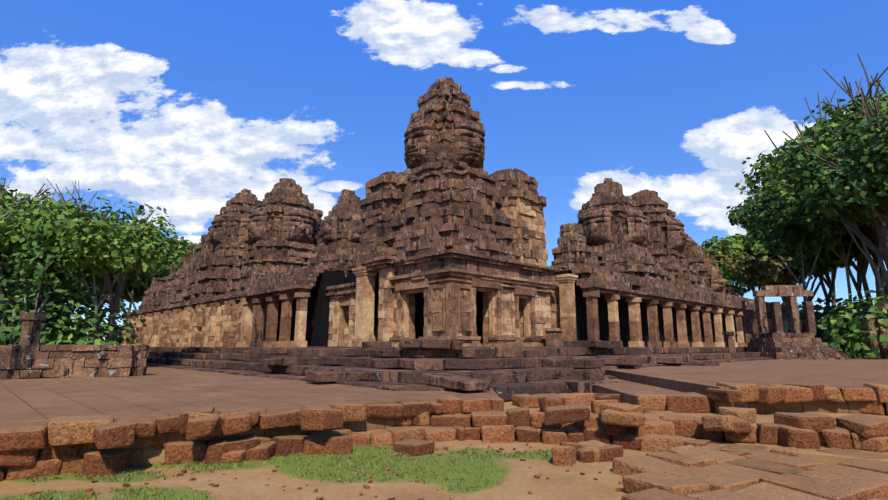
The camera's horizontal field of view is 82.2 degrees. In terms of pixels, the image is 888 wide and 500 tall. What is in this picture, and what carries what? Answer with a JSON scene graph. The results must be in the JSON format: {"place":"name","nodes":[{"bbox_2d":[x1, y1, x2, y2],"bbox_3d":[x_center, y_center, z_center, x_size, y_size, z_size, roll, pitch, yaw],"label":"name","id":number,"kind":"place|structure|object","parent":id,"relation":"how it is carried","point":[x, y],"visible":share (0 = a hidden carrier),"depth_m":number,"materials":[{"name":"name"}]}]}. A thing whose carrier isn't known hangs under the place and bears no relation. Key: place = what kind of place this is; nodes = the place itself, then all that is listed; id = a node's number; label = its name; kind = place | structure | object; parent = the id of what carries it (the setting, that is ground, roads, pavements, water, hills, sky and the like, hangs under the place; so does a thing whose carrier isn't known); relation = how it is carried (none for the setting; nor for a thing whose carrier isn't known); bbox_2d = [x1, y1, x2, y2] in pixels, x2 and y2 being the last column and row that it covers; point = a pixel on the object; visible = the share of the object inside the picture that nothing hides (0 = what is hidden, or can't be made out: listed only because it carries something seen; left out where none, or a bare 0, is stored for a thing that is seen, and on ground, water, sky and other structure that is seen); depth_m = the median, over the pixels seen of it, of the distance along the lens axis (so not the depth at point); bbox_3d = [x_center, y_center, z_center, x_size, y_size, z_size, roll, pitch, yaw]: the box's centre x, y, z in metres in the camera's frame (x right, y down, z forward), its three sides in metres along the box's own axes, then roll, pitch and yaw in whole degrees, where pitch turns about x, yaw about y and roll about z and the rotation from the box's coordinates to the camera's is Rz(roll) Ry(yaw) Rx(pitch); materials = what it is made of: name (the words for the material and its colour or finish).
{"place":"outdoors","nodes":[
{"label":"outdoors","id":0,"kind":"place"},
{"bbox_2d":[0,438,647,499],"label":"field ground","id":1,"kind":"structure","parent":0,"point":[521,482],"depth_m":6.52,"materials":[{"name":"beige soil"}]},
{"bbox_2d":[0,443,552,499],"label":"grass tufts","id":2,"kind":"object","parent":1,"relation":"on","point":[185,466],"visible":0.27,"depth_m":7.04,"materials":[{"name":"green plant"}]},
{"bbox_2d":[24,439,621,499],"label":"ground pebbles","id":3,"kind":"object","parent":1,"relation":"on","point":[365,486],"visible":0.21,"depth_m":6.58,"materials":[{"name":"brown stone"}]},
{"bbox_2d":[148,347,725,384],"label":"stone blocks","id":4,"kind":"structure","parent":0,"point":[403,369],"depth_m":18.36,"materials":[{"name":"brown stone"}]},
{"bbox_2d":[0,0,887,344],"label":"sky","id":5,"kind":"structure","parent":0,"point":[181,107],"materials":[{"name":"blue"}]},
{"bbox_2d":[121,197,803,346],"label":"temple walls","id":6,"kind":"structure","parent":0,"point":[231,326],"depth_m":30.93,"materials":[{"name":"brown stone"}]},
{"label":"ground","id":7,"kind":"structure","parent":0,"visible":0},
{"bbox_2d":[140,182,745,346],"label":"doorways","id":8,"kind":"object","parent":7,"relation":"on","point":[317,320],"visible":0.06,"depth_m":33.45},
{"bbox_2d":[124,267,772,347],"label":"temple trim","id":9,"kind":"structure","parent":8,"relation":"attached to","point":[450,303],"depth_m":27.75,"materials":[{"name":"brown stone"}]},
{"bbox_2d":[127,77,802,346],"bbox_3d":[0.402,0.564,48.823,47.583,21.132,89.379,75,-75,-79],"label":"temple masonry","id":10,"kind":"object","parent":8,"relation":"attached to","point":[404,221],"visible":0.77,"depth_m":35.42,"materials":[{"name":"stone"}]},
{"bbox_2d":[208,117,725,291],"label":"temple faces","id":11,"kind":"object","parent":10,"relation":"attached to","point":[639,228],"visible":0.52,"depth_m":45.71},
{"bbox_2d":[0,53,887,359],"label":"tree","id":12,"kind":"object","parent":7,"relation":"on","point":[772,217],"depth_m":46.24,"materials":[{"name":"green plant"}]},
{"bbox_2d":[705,171,887,292],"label":"background tree","id":13,"kind":"object","parent":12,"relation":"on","point":[755,276],"visible":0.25,"depth_m":98.62,"materials":[{"name":"green plant"}]},
{"bbox_2d":[0,355,887,475],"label":"terrace paving","id":14,"kind":"structure","parent":7,"relation":"on","point":[155,389],"depth_m":11.33,"materials":[{"name":"brown stone"}]},
{"bbox_2d":[13,350,799,378],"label":"ruins","id":15,"kind":"object","parent":14,"relation":"on","point":[88,367],"depth_m":16.64,"materials":[{"name":"brown stone"}]},
{"bbox_2d":[0,381,887,499],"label":"laterite terrace edges","id":16,"kind":"object","parent":14,"relation":"on","point":[685,458],"visible":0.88,"depth_m":7.79,"materials":[{"name":"brown stone"}]},
{"bbox_2d":[0,285,887,378],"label":"ruined stone structure","id":17,"kind":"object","parent":14,"relation":"on","point":[68,361],"depth_m":30.13,"materials":[{"name":"brown stone"}]},
{"bbox_2d":[146,339,850,400],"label":"stone steps","id":18,"kind":"structure","parent":14,"relation":"on","point":[541,369],"depth_m":16.72,"materials":[{"name":"brown stone"}]},
{"bbox_2d":[0,89,887,357],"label":"tree foliage","id":19,"kind":"object","parent":7,"relation":"on","point":[53,221],"visible":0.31,"depth_m":25.75,"materials":[{"name":"green plant"}]},
{"bbox_2d":[141,400,887,464],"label":"loose stone block","id":20,"kind":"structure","parent":7,"relation":"on","point":[153,456],"depth_m":7.85,"materials":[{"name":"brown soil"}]}
]}

